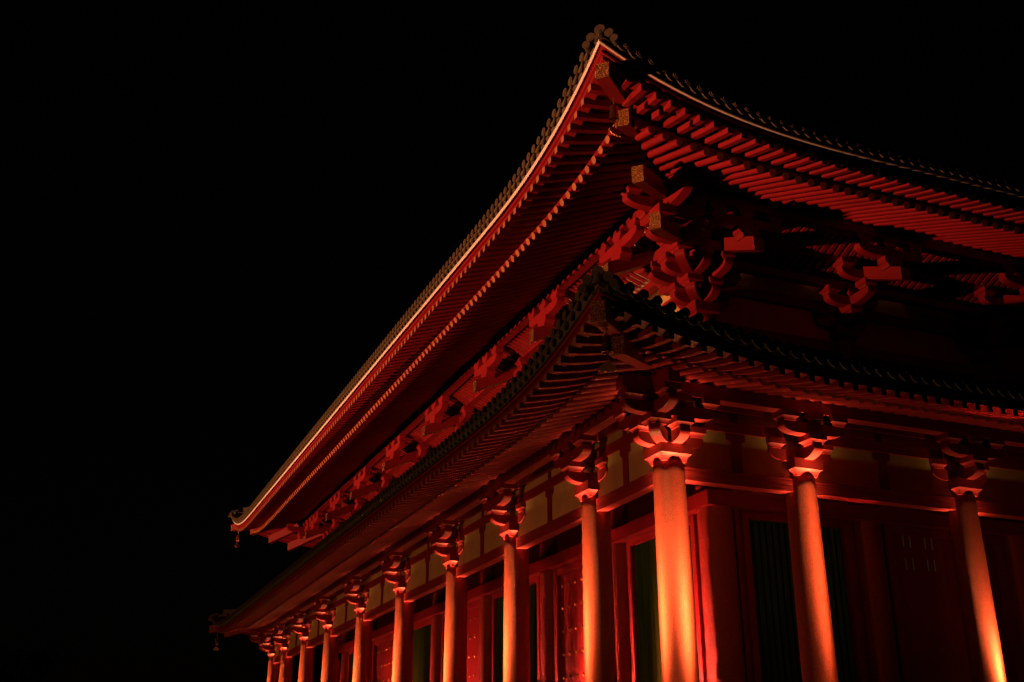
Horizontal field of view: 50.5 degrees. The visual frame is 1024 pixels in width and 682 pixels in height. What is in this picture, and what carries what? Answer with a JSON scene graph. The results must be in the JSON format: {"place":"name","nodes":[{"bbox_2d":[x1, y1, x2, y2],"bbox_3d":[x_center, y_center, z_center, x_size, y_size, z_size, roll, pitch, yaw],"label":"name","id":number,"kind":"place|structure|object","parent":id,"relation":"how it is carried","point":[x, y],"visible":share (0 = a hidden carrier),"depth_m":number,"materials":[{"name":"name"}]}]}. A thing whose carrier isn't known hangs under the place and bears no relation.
{"place":"outdoors","nodes":[
{"label":"outdoors","id":0,"kind":"place"},
{"bbox_2d":[0,0,1023,681],"label":"sky","id":1,"kind":"structure","parent":0,"point":[214,214],"materials":[{"name":"black"}]},
{"bbox_2d":[208,24,1023,681],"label":"temple hall","id":2,"kind":"structure","parent":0,"point":[784,442],"depth_m":23.39,"materials":[{"name":"wood"}]},
{"bbox_2d":[213,634,218,650],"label":"wind bell","id":3,"kind":"object","parent":2,"relation":"hanging from","point":[216,642],"visible":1,"depth_m":52.31,"materials":[{"name":"brown metal"}]},
{"bbox_2d":[347,649,353,681],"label":"window","id":4,"kind":"structure","parent":2,"relation":"in","point":[351,653],"depth_m":48.31,"materials":[{"name":"paint"}]},
{"bbox_2d":[371,634,393,681],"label":"door","id":5,"kind":"structure","parent":2,"relation":"in","point":[382,655],"depth_m":43.99,"materials":[{"name":"paint"}]},
{"bbox_2d":[412,618,431,681],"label":"window","id":6,"kind":"structure","parent":2,"relation":"in","point":[422,633],"depth_m":39.34,"materials":[{"name":"paint"}]},
{"bbox_2d":[440,599,479,681],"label":"door","id":7,"kind":"structure","parent":2,"relation":"in","point":[472,608],"depth_m":34.97,"materials":[{"name":"paint"}]},
{"bbox_2d":[491,576,540,681],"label":"window","id":8,"kind":"structure","parent":2,"relation":"in","point":[534,583],"depth_m":31.08,"materials":[{"name":"paint"}]},
{"bbox_2d":[553,559,584,681],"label":"door","id":9,"kind":"structure","parent":2,"relation":"in","point":[567,579],"depth_m":28.53,"materials":[{"name":"paint"}]},
{"bbox_2d":[598,328,617,372],"bbox_3d":[1.482,0.117,16.864,0.252,0.810,0.190,-17,-27,36],"label":"wind bell","id":10,"kind":"object","parent":2,"relation":"hanging from","point":[607,366],"visible":1,"depth_m":16.80,"materials":[{"name":"brown metal"}]},
{"bbox_2d":[609,97,620,136],"bbox_3d":[1.826,-4.027,19.428,0.252,0.810,0.190,2,-22,-6],"label":"wind bell","id":11,"kind":"object","parent":2,"relation":"hanging from","point":[614,117],"visible":1,"depth_m":19.38,"materials":[{"name":"brown metal"}]},
{"bbox_2d":[626,514,707,681],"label":"window","id":12,"kind":"structure","parent":2,"relation":"in","point":[645,652],"depth_m":24.73,"materials":[{"name":"paint"}]},
{"bbox_2d":[733,510,870,681],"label":"window","id":13,"kind":"structure","parent":2,"relation":"in","point":[771,651],"depth_m":22.88,"materials":[{"name":"paint"}]},
{"bbox_2d":[881,525,1023,681],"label":"door","id":14,"kind":"structure","parent":2,"relation":"in","point":[923,586],"depth_m":24.30,"materials":[{"name":"paint"}]}
]}

